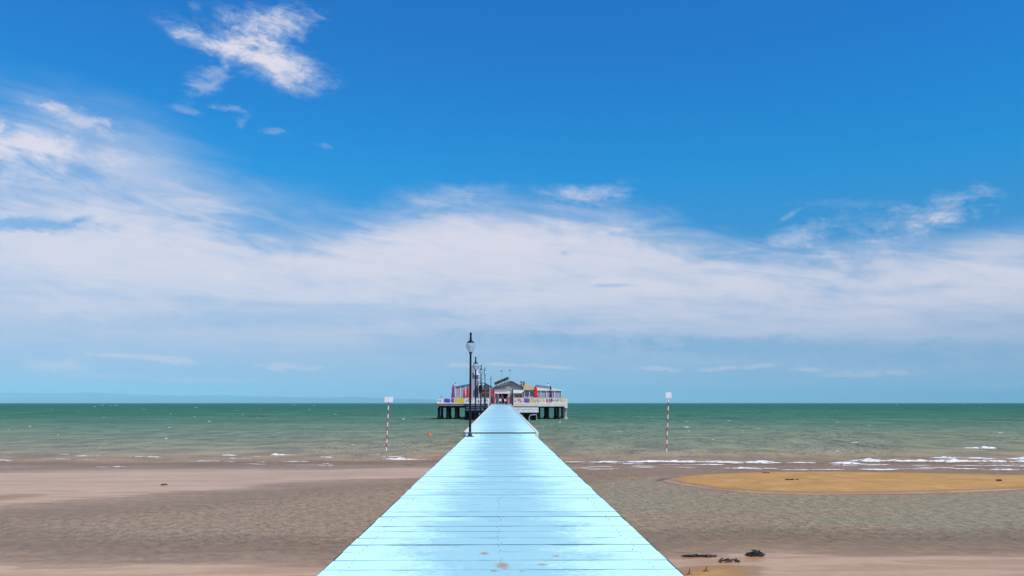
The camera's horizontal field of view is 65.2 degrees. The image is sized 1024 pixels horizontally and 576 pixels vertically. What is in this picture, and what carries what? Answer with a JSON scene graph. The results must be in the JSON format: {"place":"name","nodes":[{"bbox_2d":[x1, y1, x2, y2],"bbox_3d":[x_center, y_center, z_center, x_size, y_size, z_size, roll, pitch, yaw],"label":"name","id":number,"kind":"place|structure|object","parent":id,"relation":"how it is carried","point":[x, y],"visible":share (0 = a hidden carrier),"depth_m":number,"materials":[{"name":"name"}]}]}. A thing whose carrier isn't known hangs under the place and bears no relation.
{"place":"outdoors","nodes":[
{"label":"outdoors","id":0,"kind":"place"},
{"bbox_2d":[0,392,435,402],"bbox_3d":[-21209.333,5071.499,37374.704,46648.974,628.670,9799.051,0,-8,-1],"label":"hills","id":1,"kind":"structure","parent":0,"point":[87,397],"depth_m":34634.80,"materials":[{"name":"blue"}]},
{"bbox_2d":[471,366,479,397],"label":"banner flag","id":2,"kind":"object","parent":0,"point":[473,383],"visible":0.45,"depth_m":152.09,"materials":[{"name":"white fabric"}]},
{"bbox_2d":[491,377,523,403],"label":"restaurant building","id":3,"kind":"structure","parent":0,"point":[509,385],"depth_m":151.82,"materials":[{"name":"grey wood"}]},
{"bbox_2d":[0,403,1023,549],"bbox_3d":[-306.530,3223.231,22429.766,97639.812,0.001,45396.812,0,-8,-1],"label":"sea water","id":4,"kind":"structure","parent":0,"point":[648,507],"depth_m":47.87,"materials":[{"name":"teal liquid"}]},
{"bbox_2d":[0,404,1023,469],"bbox_3d":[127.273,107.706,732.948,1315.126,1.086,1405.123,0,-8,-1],"label":"sea foam","id":5,"kind":"object","parent":4,"relation":"on","point":[865,460],"visible":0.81,"depth_m":41.00,"materials":[{"name":"white"}]},
{"bbox_2d":[0,463,1023,575],"bbox_3d":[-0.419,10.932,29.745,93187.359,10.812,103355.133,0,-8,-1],"label":"beach ground","id":6,"kind":"structure","parent":0,"point":[37,489],"depth_m":23.37,"materials":[{"name":"beige sand"}]},
{"bbox_2d":[384,397,392,450],"bbox_3d":[-7.853,8.801,50.775,0.540,3.737,0.091,0,-8,-1],"label":"limit pole","id":7,"kind":"object","parent":6,"relation":"on","point":[388,399],"visible":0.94,"depth_m":50.92,"materials":[{"name":"white paint"}]},
{"bbox_2d":[465,407,487,419],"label":"stage","id":8,"kind":"object","parent":6,"relation":"on","point":[473,412],"visible":0.38,"depth_m":139.38,"materials":[{"name":"grey paint"}]},
{"bbox_2d":[317,404,684,575],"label":"pier walkway","id":9,"kind":"structure","parent":6,"relation":"on","point":[505,490],"depth_m":10.10,"materials":[{"name":"blue wood"}]},
{"bbox_2d":[466,332,473,436],"bbox_3d":[-1.906,4.397,36.642,0.450,4.745,0.450,0,-8,-1],"label":"lamp post","id":10,"kind":"object","parent":9,"relation":"on","point":[470,371],"visible":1,"depth_m":36.59,"materials":[{"name":"black metal"}]},
{"bbox_2d":[473,357,477,419],"bbox_3d":[-2.578,7.385,56.494,0.450,5.045,0.450,0,-8,-1],"label":"lamp post","id":11,"kind":"object","parent":9,"relation":"on","point":[475,362],"visible":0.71,"depth_m":56.51,"materials":[{"name":"black metal"}]},
{"bbox_2d":[479,365,482,415],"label":"lamp post","id":12,"kind":"object","parent":9,"relation":"on","point":[481,390],"visible":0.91,"depth_m":76.33,"materials":[{"name":"black metal"}]},
{"bbox_2d":[483,370,486,410],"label":"lamp post","id":13,"kind":"object","parent":9,"relation":"on","point":[484,407],"visible":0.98,"depth_m":96.06,"materials":[{"name":"black metal"}]},
{"bbox_2d":[436,404,567,418],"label":"pier platform","id":14,"kind":"structure","parent":6,"relation":"on","point":[546,407],"depth_m":148.66,"materials":[{"name":"concrete"}]},
{"bbox_2d":[451,384,454,397],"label":"folded parasol","id":15,"kind":"object","parent":14,"relation":"on","point":[453,393],"visible":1,"depth_m":149.47,"materials":[{"name":"fabric"}]},
{"bbox_2d":[455,384,468,397],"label":"wind shelter","id":16,"kind":"object","parent":14,"relation":"on","point":[459,390],"visible":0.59,"depth_m":152.01,"materials":[{"name":"white metal"}]},
{"bbox_2d":[436,398,488,403],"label":"railing","id":17,"kind":"object","parent":14,"relation":"on","point":[452,400],"visible":0.84,"depth_m":148.49,"materials":[{"name":"white paint"}]},
{"bbox_2d":[477,377,483,392],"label":"candelabra lamp","id":18,"kind":"object","parent":14,"relation":"on","point":[479,384],"visible":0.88,"depth_m":146.21,"materials":[{"name":"black metal"}]},
{"bbox_2d":[478,383,492,397],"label":"restaurant annex","id":19,"kind":"object","parent":14,"relation":"on","point":[487,389],"visible":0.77,"depth_m":151.02,"materials":[{"name":"grey wood"}]},
{"bbox_2d":[494,390,509,396],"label":"entrance canopy","id":20,"kind":"object","parent":14,"relation":"on","point":[502,391],"visible":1,"depth_m":150.33,"materials":[{"name":"white paint"}]},
{"bbox_2d":[513,390,523,394],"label":"side canopy","id":21,"kind":"object","parent":14,"relation":"on","point":[517,391],"visible":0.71,"depth_m":150.40,"materials":[{"name":"white paint"}]},
{"bbox_2d":[523,384,533,396],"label":"tan awning","id":22,"kind":"object","parent":14,"relation":"on","point":[527,387],"visible":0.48,"depth_m":151.08,"materials":[{"name":"fabric"}]},
{"bbox_2d":[533,385,537,396],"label":"folded parasol","id":23,"kind":"object","parent":14,"relation":"on","point":[535,392],"visible":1,"depth_m":149.52,"materials":[{"name":"fabric"}]},
{"bbox_2d":[513,397,566,403],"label":"railing","id":24,"kind":"object","parent":14,"relation":"on","point":[539,400],"visible":1,"depth_m":148.71,"materials":[{"name":"beige paint"}]},
{"bbox_2d":[525,391,560,396],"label":"wind screen","id":25,"kind":"object","parent":14,"relation":"on","point":[557,393],"visible":0.3,"depth_m":151.48,"materials":[{"name":"glass"}]},
{"bbox_2d":[534,385,563,396],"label":"white awning","id":26,"kind":"object","parent":14,"relation":"on","point":[543,388],"visible":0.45,"depth_m":151.40,"materials":[{"name":"fabric"}]},
{"bbox_2d":[514,407,537,419],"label":"stage","id":27,"kind":"object","parent":6,"relation":"on","point":[534,415],"visible":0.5,"depth_m":139.47,"materials":[{"name":"grey paint"}]},
{"bbox_2d":[666,392,671,451],"bbox_3d":[9.663,8.482,49.398,0.463,4.045,0.091,0,-8,-1],"label":"limit pole","id":28,"kind":"object","parent":6,"relation":"on","point":[668,395],"visible":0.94,"depth_m":49.52,"materials":[{"name":"white paint"}]},
{"bbox_2d":[682,554,717,556],"bbox_3d":[3.703,5.272,15.781,0.738,0.053,0.231,0,-8,-1],"label":"seaweed","id":29,"kind":"object","parent":6,"relation":"on","point":[697,555],"visible":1,"depth_m":15.73,"materials":[{"name":"black plant"}]},
{"bbox_2d":[718,558,739,562],"bbox_3d":[4.125,5.194,15.254,0.432,0.044,0.381,0,-8,-1],"label":"seaweed","id":30,"kind":"object","parent":6,"relation":"on","point":[727,560],"visible":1,"depth_m":15.26,"materials":[{"name":"black plant"}]},
{"bbox_2d":[744,549,765,556],"bbox_3d":[4.808,5.235,15.819,0.419,0.130,0.240,0,-8,-1],"label":"seaweed","id":31,"kind":"object","parent":6,"relation":"on","point":[755,553],"visible":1,"depth_m":15.77,"materials":[{"name":"black plant"}]},
{"bbox_2d":[0,0,1023,402],"label":"sky","id":32,"kind":"structure","parent":0,"point":[616,201],"materials":[{"name":"blue"}]}
]}

